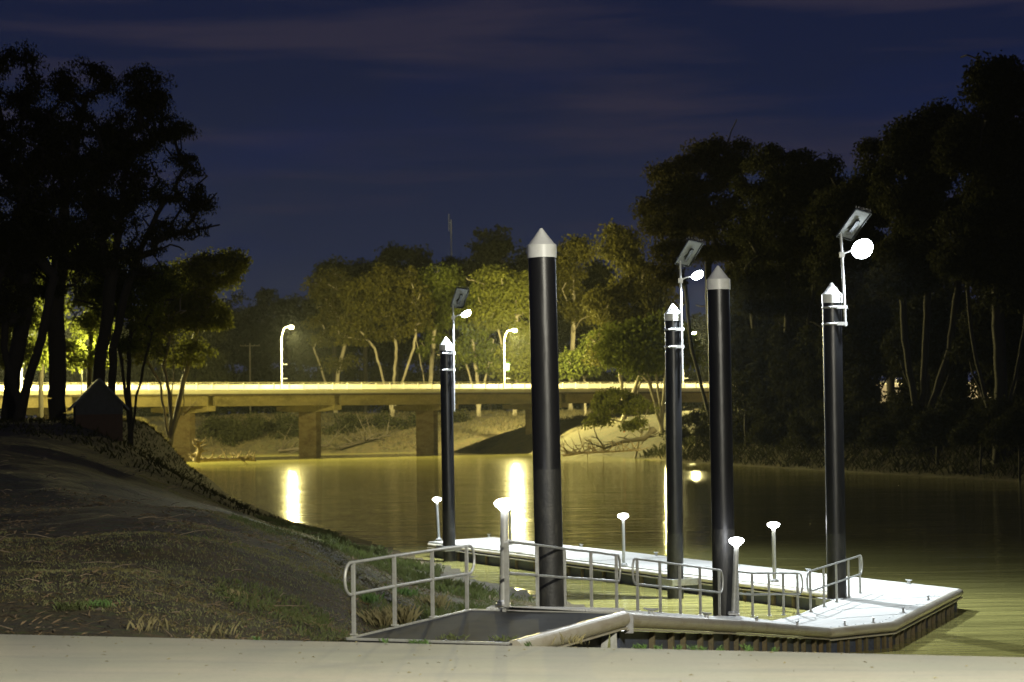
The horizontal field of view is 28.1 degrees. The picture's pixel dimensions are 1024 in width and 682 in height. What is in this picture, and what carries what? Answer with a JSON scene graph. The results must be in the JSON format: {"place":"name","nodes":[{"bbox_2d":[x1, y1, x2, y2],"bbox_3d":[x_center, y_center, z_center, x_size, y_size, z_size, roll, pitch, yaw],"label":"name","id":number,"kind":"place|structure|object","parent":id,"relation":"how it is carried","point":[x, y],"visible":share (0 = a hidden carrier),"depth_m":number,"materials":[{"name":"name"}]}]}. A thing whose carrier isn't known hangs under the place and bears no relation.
{"place":"outdoors","nodes":[
{"label":"outdoors","id":0,"kind":"place"},
{"bbox_2d":[0,408,1023,641],"bbox_3d":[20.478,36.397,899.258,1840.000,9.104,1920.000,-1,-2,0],"label":"ground","id":1,"kind":"structure","parent":0,"point":[21,483],"depth_m":53.52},
{"bbox_2d":[0,247,42,380],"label":"gum tree","id":2,"kind":"object","parent":1,"relation":"on","point":[29,345],"visible":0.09,"depth_m":240.47,"materials":[{"name":"green plant"}]},
{"bbox_2d":[0,40,71,420],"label":"gum tree","id":3,"kind":"object","parent":1,"relation":"on","point":[18,175],"visible":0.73,"depth_m":127.76,"materials":[{"name":"green plant"}]},
{"bbox_2d":[0,179,80,421],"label":"gum tree","id":4,"kind":"object","parent":1,"relation":"on","point":[38,248],"visible":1,"depth_m":121.83,"materials":[{"name":"green plant"}]},
{"bbox_2d":[22,248,75,417],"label":"gum tree","id":5,"kind":"object","parent":1,"relation":"on","point":[43,361],"visible":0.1,"depth_m":261.56,"materials":[{"name":"green plant"}]},
{"bbox_2d":[22,317,87,417],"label":"gum tree","id":6,"kind":"object","parent":1,"relation":"on","point":[70,376],"visible":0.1,"depth_m":403.18,"materials":[{"name":"green plant"}]},
{"bbox_2d":[14,53,131,420],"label":"gum tree","id":7,"kind":"object","parent":1,"relation":"on","point":[96,210],"visible":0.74,"depth_m":129.63,"materials":[{"name":"green plant"}]},
{"bbox_2d":[64,235,131,388],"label":"gum tree","id":8,"kind":"object","parent":1,"relation":"on","point":[88,323],"visible":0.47,"depth_m":250.96,"materials":[{"name":"green plant"}]},
{"bbox_2d":[67,378,129,440],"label":"pump shed","id":9,"kind":"structure","parent":1,"relation":"on","point":[99,403],"depth_m":112.98,"materials":[{"name":"brick"}]},
{"bbox_2d":[92,321,164,416],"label":"gum tree","id":10,"kind":"object","parent":1,"relation":"on","point":[136,373],"visible":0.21,"depth_m":403.28,"materials":[{"name":"green plant"}]},
{"bbox_2d":[70,62,196,382],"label":"gum tree","id":11,"kind":"object","parent":1,"relation":"on","point":[143,101],"visible":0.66,"depth_m":133.88,"materials":[{"name":"green plant"}]},
{"bbox_2d":[74,247,192,446],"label":"gum tree","id":12,"kind":"object","parent":1,"relation":"on","point":[161,287],"visible":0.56,"depth_m":149.69,"materials":[{"name":"green plant"}]},
{"bbox_2d":[0,415,312,529],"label":"bank undergrowth","id":13,"kind":"object","parent":1,"relation":"on","point":[158,460],"visible":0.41,"depth_m":109.45,"materials":[{"name":"green plant"}]},
{"bbox_2d":[108,121,220,392],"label":"gum tree","id":14,"kind":"object","parent":1,"relation":"on","point":[195,202],"visible":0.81,"depth_m":138.06,"materials":[{"name":"green plant"}]},
{"bbox_2d":[117,246,253,447],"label":"gum tree","id":15,"kind":"object","parent":1,"relation":"on","point":[199,309],"visible":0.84,"depth_m":237.26,"materials":[{"name":"green plant"}]},
{"bbox_2d":[158,329,235,415],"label":"gum tree","id":16,"kind":"object","parent":1,"relation":"on","point":[209,372],"visible":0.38,"depth_m":403.20,"materials":[{"name":"green plant"}]},
{"bbox_2d":[195,414,237,439],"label":"scrub bush","id":17,"kind":"object","parent":1,"relation":"on","point":[213,423],"visible":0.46,"depth_m":350.04,"materials":[{"name":"green plant"}]},
{"bbox_2d":[196,329,259,414],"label":"gum tree","id":18,"kind":"object","parent":1,"relation":"on","point":[238,377],"visible":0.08,"depth_m":470.15,"materials":[{"name":"green plant"}]},
{"bbox_2d":[217,290,261,411],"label":"gum tree","id":19,"kind":"object","parent":1,"relation":"on","point":[248,312],"visible":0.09,"depth_m":519.08,"materials":[{"name":"green plant"}]},
{"bbox_2d":[214,410,266,446],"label":"scrub bush","id":20,"kind":"object","parent":1,"relation":"on","point":[234,432],"visible":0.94,"depth_m":346.43,"materials":[{"name":"green plant"}]},
{"bbox_2d":[0,442,490,636],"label":"fallen sticks","id":21,"kind":"object","parent":1,"relation":"on","point":[155,545],"visible":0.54,"depth_m":45.86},
{"bbox_2d":[220,312,293,414],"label":"gum tree","id":22,"kind":"object","parent":1,"relation":"on","point":[243,333],"visible":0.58,"depth_m":472.77,"materials":[{"name":"green plant"}]},
{"bbox_2d":[237,287,287,363],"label":"gum tree","id":23,"kind":"object","parent":1,"relation":"on","point":[266,310],"visible":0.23,"depth_m":529.24,"materials":[{"name":"green plant"}]},
{"bbox_2d":[0,443,535,641],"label":"ground cover","id":24,"kind":"object","parent":1,"relation":"on","point":[128,570],"visible":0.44,"depth_m":41.97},
{"bbox_2d":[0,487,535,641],"bbox_3d":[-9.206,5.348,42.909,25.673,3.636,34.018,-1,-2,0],"label":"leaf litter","id":25,"kind":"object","parent":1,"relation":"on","point":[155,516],"visible":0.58,"depth_m":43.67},
{"bbox_2d":[265,415,298,439],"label":"scrub bush","id":26,"kind":"object","parent":1,"relation":"on","point":[293,430],"visible":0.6,"depth_m":347.27,"materials":[{"name":"green plant"}]},
{"bbox_2d":[247,311,318,413],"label":"gum tree","id":27,"kind":"object","parent":1,"relation":"on","point":[267,338],"visible":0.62,"depth_m":468.48,"materials":[{"name":"green plant"}]},
{"bbox_2d":[274,290,327,365],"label":"gum tree","id":28,"kind":"object","parent":1,"relation":"on","point":[288,306],"visible":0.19,"depth_m":519.15,"materials":[{"name":"green plant"}]},
{"bbox_2d":[288,315,359,413],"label":"gum tree","id":29,"kind":"object","parent":1,"relation":"on","point":[309,356],"visible":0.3,"depth_m":462.82,"materials":[{"name":"green plant"}]},
{"bbox_2d":[300,254,360,411],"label":"gum tree","id":30,"kind":"object","parent":1,"relation":"on","point":[311,308],"visible":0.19,"depth_m":429.20,"materials":[{"name":"green plant"}]},
{"bbox_2d":[299,264,376,413],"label":"gum tree","id":31,"kind":"object","parent":1,"relation":"on","point":[332,309],"visible":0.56,"depth_m":384.02,"materials":[{"name":"green plant"}]},
{"bbox_2d":[321,412,367,435],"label":"scrub bush","id":32,"kind":"object","parent":1,"relation":"on","point":[351,419],"visible":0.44,"depth_m":348.97,"materials":[{"name":"green plant"}]},
{"bbox_2d":[187,513,521,641],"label":"green grass","id":33,"kind":"structure","parent":1,"relation":"on","point":[294,613],"depth_m":40.80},
{"bbox_2d":[27,407,694,451],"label":"bank scrub","id":34,"kind":"object","parent":1,"relation":"on","point":[573,412],"visible":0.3,"depth_m":348.12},
{"bbox_2d":[327,321,402,412],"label":"gum tree","id":35,"kind":"object","parent":1,"relation":"on","point":[374,375],"visible":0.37,"depth_m":458.01,"materials":[{"name":"green plant"}]},
{"bbox_2d":[345,257,393,412],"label":"gum tree","id":36,"kind":"object","parent":1,"relation":"on","point":[366,267],"visible":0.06,"depth_m":439.67,"materials":[{"name":"green plant"}]},
{"bbox_2d":[356,607,397,626],"bbox_3d":[-2.802,5.713,42.421,0.891,0.388,0.808,0,-2,-12],"label":"grass tuft","id":37,"kind":"object","parent":1,"relation":"on","point":[380,619],"visible":0.94,"depth_m":42.33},
{"bbox_2d":[327,262,437,416],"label":"gum tree","id":38,"kind":"object","parent":1,"relation":"on","point":[366,316],"visible":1,"depth_m":366.93,"materials":[{"name":"green plant"}]},
{"bbox_2d":[253,514,533,618],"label":"shore grass","id":39,"kind":"structure","parent":1,"relation":"on","point":[332,538],"depth_m":67.79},
{"bbox_2d":[378,603,423,623],"bbox_3d":[-2.331,5.771,43.335,0.987,0.473,0.873,-1,-2,0],"label":"grass tuft","id":40,"kind":"object","parent":1,"relation":"on","point":[405,616],"visible":0.54,"depth_m":43.22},
{"bbox_2d":[370,240,436,412],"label":"gum tree","id":41,"kind":"object","parent":1,"relation":"on","point":[392,256],"visible":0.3,"depth_m":439.15,"materials":[{"name":"green plant"}]},
{"bbox_2d":[376,320,435,412],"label":"gum tree","id":42,"kind":"object","parent":1,"relation":"on","point":[412,377],"visible":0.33,"depth_m":461.78,"materials":[{"name":"green plant"}]},
{"bbox_2d":[405,262,469,383],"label":"gum tree","id":43,"kind":"object","parent":1,"relation":"on","point":[444,284],"visible":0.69,"depth_m":370.21,"materials":[{"name":"green plant"}]},
{"bbox_2d":[404,327,481,411],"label":"gum tree","id":44,"kind":"object","parent":1,"relation":"on","point":[461,375],"visible":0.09,"depth_m":458.31,"materials":[{"name":"green plant"}]},
{"bbox_2d":[0,381,901,459],"bbox_3d":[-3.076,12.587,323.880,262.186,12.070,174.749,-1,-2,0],"label":"road bridge","id":45,"kind":"structure","parent":1,"relation":"on","point":[310,403],"depth_m":305.85,"materials":[{"name":"concrete"}]},
{"bbox_2d":[437,278,508,416],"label":"gum tree","id":46,"kind":"object","parent":1,"relation":"on","point":[471,351],"visible":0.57,"depth_m":359.16,"materials":[{"name":"green plant"}]},
{"bbox_2d":[346,606,629,647],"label":"landing ramp","id":47,"kind":"structure","parent":1,"relation":"on","point":[541,626],"depth_m":30.30,"materials":[{"name":"metal"}]},
{"bbox_2d":[343,544,475,635],"bbox_3d":[-1.512,3.737,31.016,0.184,1.087,4.566,-2,-2,23],"label":"handrail","id":48,"kind":"object","parent":47,"relation":"on","point":[395,585],"visible":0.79,"depth_m":30.50,"materials":[{"name":"metal"}]},
{"bbox_2d":[494,499,514,605],"bbox_3d":[-0.111,3.390,32.896,0.330,1.712,0.330,-1,-2,0],"label":"post light","id":49,"kind":"object","parent":47,"relation":"on","point":[504,506],"visible":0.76,"depth_m":32.84,"materials":[{"name":"metal"}]},
{"bbox_2d":[454,223,522,410],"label":"gum tree","id":50,"kind":"object","parent":1,"relation":"on","point":[493,249],"visible":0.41,"depth_m":429.33,"materials":[{"name":"green plant"}]},
{"bbox_2d":[464,263,557,415],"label":"gum tree","id":51,"kind":"object","parent":1,"relation":"on","point":[510,289],"visible":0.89,"depth_m":354.81,"materials":[{"name":"green plant"}]},
{"bbox_2d":[556,233,598,409],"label":"gum tree","id":52,"kind":"object","parent":1,"relation":"on","point":[573,253],"visible":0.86,"depth_m":371.09,"materials":[{"name":"green plant"}]},
{"bbox_2d":[558,328,606,415],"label":"gum tree","id":53,"kind":"object","parent":1,"relation":"on","point":[571,365],"visible":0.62,"depth_m":343.52,"materials":[{"name":"green plant"}]},
{"bbox_2d":[557,257,618,409],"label":"gum tree","id":54,"kind":"object","parent":1,"relation":"on","point":[598,272],"visible":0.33,"depth_m":418.73,"materials":[{"name":"green plant"}]},
{"bbox_2d":[563,330,632,409],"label":"gum tree","id":55,"kind":"object","parent":1,"relation":"on","point":[606,376],"visible":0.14,"depth_m":458.04,"materials":[{"name":"green plant"}]},
{"bbox_2d":[579,383,660,457],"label":"shrub","id":56,"kind":"object","parent":1,"relation":"on","point":[602,400],"visible":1,"depth_m":267.19,"materials":[{"name":"green plant"}]},
{"bbox_2d":[575,218,685,419],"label":"gum tree","id":57,"kind":"object","parent":1,"relation":"on","point":[623,252],"visible":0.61,"depth_m":316.98,"materials":[{"name":"green plant"}]},
{"bbox_2d":[588,307,707,433],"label":"gum tree","id":58,"kind":"object","parent":1,"relation":"on","point":[639,350],"visible":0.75,"depth_m":284.53,"materials":[{"name":"green plant"}]},
{"bbox_2d":[502,607,831,652],"bbox_3d":[3.419,5.830,39.469,2.354,2.815,15.894,-2,-2,20],"label":"gangway","id":59,"kind":"object","parent":1,"relation":"on","point":[630,636],"visible":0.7,"depth_m":38.16,"materials":[{"name":"metal"}]},
{"bbox_2d":[504,540,620,607],"bbox_3d":[1.005,4.139,35.787,0.164,1.757,7.304,-1,-2,17],"label":"handrail","id":60,"kind":"object","parent":59,"relation":"on","point":[536,575],"visible":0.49,"depth_m":35.02,"materials":[{"name":"metal"}]},
{"bbox_2d":[631,557,723,615],"bbox_3d":[3.546,5.208,42.985,0.162,1.757,6.743,-2,-2,21],"label":"handrail","id":61,"kind":"object","parent":59,"relation":"on","point":[679,588],"visible":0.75,"depth_m":42.90,"materials":[{"name":"metal"}]},
{"bbox_2d":[728,537,743,614],"bbox_3d":[5.019,5.266,45.833,0.380,1.734,0.340,-1,-2,0],"label":"post light","id":62,"kind":"object","parent":59,"relation":"on","point":[735,542],"visible":1,"depth_m":45.78,"materials":[{"name":"metal"}]},
{"bbox_2d":[659,402,708,445],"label":"bank shrub","id":63,"kind":"object","parent":1,"relation":"on","point":[693,416],"visible":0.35,"depth_m":249.08,"materials":[{"name":"green plant"}]},
{"bbox_2d":[627,119,763,419],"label":"gum tree","id":64,"kind":"object","parent":1,"relation":"on","point":[679,217],"visible":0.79,"depth_m":243.74,"materials":[{"name":"green plant"}]},
{"bbox_2d":[682,312,737,407],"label":"gum tree","id":65,"kind":"object","parent":1,"relation":"on","point":[698,322],"visible":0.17,"depth_m":437.87,"materials":[{"name":"green plant"}]},
{"bbox_2d":[690,408,751,446],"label":"bank shrub","id":66,"kind":"object","parent":1,"relation":"on","point":[701,433],"visible":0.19,"depth_m":243.95,"materials":[{"name":"green plant"}]},
{"bbox_2d":[697,311,780,409],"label":"tree","id":67,"kind":"object","parent":1,"relation":"on","point":[736,321],"visible":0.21,"depth_m":248.47,"materials":[{"name":"green plant"}]},
{"bbox_2d":[731,325,766,446],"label":"sapling","id":68,"kind":"object","parent":1,"relation":"on","point":[739,360],"visible":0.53,"depth_m":230.31,"materials":[{"name":"green plant"}]},
{"bbox_2d":[732,408,776,447],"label":"bank shrub","id":69,"kind":"object","parent":1,"relation":"on","point":[737,427],"visible":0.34,"depth_m":235.14,"materials":[{"name":"green plant"}]},
{"bbox_2d":[744,397,810,446],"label":"bank shrub","id":70,"kind":"object","parent":1,"relation":"on","point":[767,431],"visible":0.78,"depth_m":225.35,"materials":[{"name":"green plant"}]},
{"bbox_2d":[718,141,851,425],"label":"gum tree","id":71,"kind":"object","parent":1,"relation":"on","point":[782,192],"visible":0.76,"depth_m":231.00,"materials":[{"name":"green plant"}]},
{"bbox_2d":[770,301,822,422],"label":"tree","id":72,"kind":"object","parent":1,"relation":"on","point":[797,322],"visible":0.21,"depth_m":234.20,"materials":[{"name":"green plant"}]},
{"bbox_2d":[775,233,827,316],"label":"gum tree","id":73,"kind":"object","parent":1,"relation":"on","point":[805,276],"visible":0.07,"depth_m":282.34,"materials":[{"name":"green plant"}]},
{"bbox_2d":[788,324,823,427],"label":"sapling","id":74,"kind":"object","parent":1,"relation":"on","point":[809,388],"visible":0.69,"depth_m":219.24,"materials":[{"name":"green plant"}]},
{"bbox_2d":[639,397,1023,479],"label":"bank undergrowth","id":75,"kind":"object","parent":1,"relation":"on","point":[704,448],"visible":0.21,"depth_m":193.84,"materials":[{"name":"green plant"}]},
{"bbox_2d":[812,329,850,411],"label":"tree","id":76,"kind":"object","parent":1,"relation":"on","point":[820,367],"visible":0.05,"depth_m":215.98,"materials":[{"name":"green plant"}]},
{"bbox_2d":[798,136,893,424],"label":"gum tree","id":77,"kind":"object","parent":1,"relation":"on","point":[842,202],"visible":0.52,"depth_m":214.02,"materials":[{"name":"green plant"}]},
{"bbox_2d":[811,398,891,447],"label":"bank shrub","id":78,"kind":"object","parent":1,"relation":"on","point":[852,421],"visible":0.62,"depth_m":201.39,"materials":[{"name":"green plant"}]},
{"bbox_2d":[809,262,897,389],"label":"tree","id":79,"kind":"object","parent":1,"relation":"on","point":[865,316],"visible":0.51,"depth_m":212.52,"materials":[{"name":"green plant"}]},
{"bbox_2d":[842,326,888,421],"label":"sapling","id":80,"kind":"object","parent":1,"relation":"on","point":[864,385],"visible":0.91,"depth_m":211.06,"materials":[{"name":"green plant"}]},
{"bbox_2d":[853,399,926,456],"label":"bank shrub","id":81,"kind":"object","parent":1,"relation":"on","point":[879,435],"visible":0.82,"depth_m":189.19,"materials":[{"name":"green plant"}]},
{"bbox_2d":[883,329,919,419],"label":"sapling","id":82,"kind":"object","parent":1,"relation":"on","point":[902,397],"visible":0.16,"depth_m":204.25,"materials":[{"name":"green plant"}]},
{"bbox_2d":[857,96,984,447],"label":"gum tree","id":83,"kind":"object","parent":1,"relation":"on","point":[914,203],"visible":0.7,"depth_m":189.15,"materials":[{"name":"green plant"}]},
{"bbox_2d":[875,292,974,412],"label":"tree","id":84,"kind":"object","parent":1,"relation":"on","point":[940,320],"visible":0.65,"depth_m":194.92,"materials":[{"name":"green plant"}]},
{"bbox_2d":[894,396,968,464],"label":"bank shrub","id":85,"kind":"object","parent":1,"relation":"on","point":[932,427],"visible":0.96,"depth_m":176.96,"materials":[{"name":"green plant"}]},
{"bbox_2d":[932,278,973,360],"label":"gum tree","id":86,"kind":"object","parent":1,"relation":"on","point":[947,291],"visible":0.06,"depth_m":281.84,"materials":[{"name":"green plant"}]},
{"bbox_2d":[930,325,980,418],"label":"sapling","id":87,"kind":"object","parent":1,"relation":"on","point":[956,387],"visible":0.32,"depth_m":197.00,"materials":[{"name":"green plant"}]},
{"bbox_2d":[925,50,1023,463],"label":"gum tree","id":88,"kind":"object","parent":1,"relation":"on","point":[985,249],"visible":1,"depth_m":169.12,"materials":[{"name":"green plant"}]},
{"bbox_2d":[946,393,1016,474],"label":"bank shrub","id":89,"kind":"object","parent":1,"relation":"on","point":[968,435],"visible":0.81,"depth_m":167.23,"materials":[{"name":"green plant"}]},
{"bbox_2d":[941,295,1023,403],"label":"tree","id":90,"kind":"object","parent":1,"relation":"on","point":[982,324],"visible":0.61,"depth_m":176.86,"materials":[{"name":"green plant"}]},
{"bbox_2d":[968,364,1011,413],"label":"sapling","id":91,"kind":"object","parent":1,"relation":"on","point":[989,383],"visible":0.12,"depth_m":190.32,"materials":[{"name":"green plant"}]},
{"bbox_2d":[978,398,1023,481],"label":"bank shrub","id":92,"kind":"object","parent":1,"relation":"on","point":[1007,429],"visible":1,"depth_m":157.47,"materials":[{"name":"green plant"}]},
{"bbox_2d":[0,634,1023,681],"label":"pavement","id":93,"kind":"structure","parent":0,"point":[51,658],"depth_m":23.80,"materials":[{"name":"concrete"}]},
{"bbox_2d":[0,0,1023,417],"label":"sky","id":94,"kind":"structure","parent":0,"point":[345,128],"materials":[{"name":"blue"}]},
{"bbox_2d":[183,452,1023,656],"bbox_3d":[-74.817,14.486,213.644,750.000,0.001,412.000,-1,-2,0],"label":"water","id":95,"kind":"structure","parent":0,"point":[966,536],"depth_m":111.78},
{"bbox_2d":[436,337,463,561],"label":"mooring pile","id":96,"kind":"object","parent":95,"relation":"in","point":[447,453],"visible":0.82,"depth_m":78.91,"materials":[{"name":"black plastic"}]},
{"bbox_2d":[439,286,470,411],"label":"solar lamp","id":97,"kind":"object","parent":96,"relation":"attached to","point":[460,297],"visible":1,"depth_m":78.97,"materials":[{"name":"metal"}]},
{"bbox_2d":[527,228,563,606],"bbox_3d":[0.613,2.727,35.523,0.594,9.398,0.515,-1,-2,0],"label":"mooring pile","id":98,"kind":"object","parent":95,"relation":"in","point":[541,258],"visible":0.95,"depth_m":35.38,"materials":[{"name":"black plastic"}]},
{"bbox_2d":[661,304,697,598],"bbox_3d":[4.974,3.609,61.853,0.945,9.491,0.905,0,-2,-26],"label":"mooring pile","id":99,"kind":"object","parent":95,"relation":"in","point":[673,402],"visible":0.94,"depth_m":61.62,"materials":[{"name":"black plastic"}]},
{"bbox_2d":[664,237,703,375],"bbox_3d":[5.238,-1.023,61.792,1.369,4.174,0.849,-3,-3,40],"label":"solar lamp","id":100,"kind":"object","parent":99,"relation":"attached to","point":[689,252],"visible":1,"depth_m":61.70,"materials":[{"name":"metal"}]},
{"bbox_2d":[427,537,963,652],"bbox_3d":[5.374,7.742,65.953,9.319,0.925,38.831,0,-2,-14],"label":"floating pontoon","id":101,"kind":"object","parent":95,"relation":"on","point":[883,603],"visible":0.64,"depth_m":57.32,"materials":[{"name":"concrete"}]},
{"bbox_2d":[736,571,802,616],"bbox_3d":[6.135,5.991,48.617,0.187,1.334,3.897,-2,-3,31],"label":"handrail","id":102,"kind":"object","parent":101,"relation":"on","point":[783,594],"visible":0.91,"depth_m":48.50,"materials":[{"name":"metal"}]},
{"bbox_2d":[806,555,862,611],"bbox_3d":[8.430,6.268,53.146,0.156,1.056,6.160,-2,-2,22],"label":"handrail","id":103,"kind":"object","parent":101,"relation":"on","point":[810,590],"visible":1,"depth_m":53.07,"materials":[{"name":"metal"}]},
{"bbox_2d":[706,266,735,634],"bbox_3d":[4.795,3.029,46.817,0.556,9.526,0.551,-1,-2,0],"label":"mooring pile","id":104,"kind":"object","parent":95,"relation":"in","point":[720,398],"visible":0.92,"depth_m":46.65,"materials":[{"name":"black plastic"}]},
{"bbox_2d":[816,283,846,604],"bbox_3d":[8.719,3.235,54.760,0.970,9.607,0.930,0,-2,-26],"label":"mooring pile","id":105,"kind":"object","parent":95,"relation":"in","point":[834,445],"visible":0.84,"depth_m":54.54,"materials":[{"name":"black plastic"}]},
{"bbox_2d":[822,207,872,325],"bbox_3d":[8.934,-1.983,54.630,1.420,3.174,0.921,-1,-2,18],"label":"solar lamp","id":106,"kind":"object","parent":105,"relation":"attached to","point":[853,225],"visible":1,"depth_m":54.60,"materials":[{"name":"metal"}]},
{"bbox_2d":[560,428,649,457],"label":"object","id":107,"kind":"object","parent":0,"point":[574,452],"visible":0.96,"depth_m":264.71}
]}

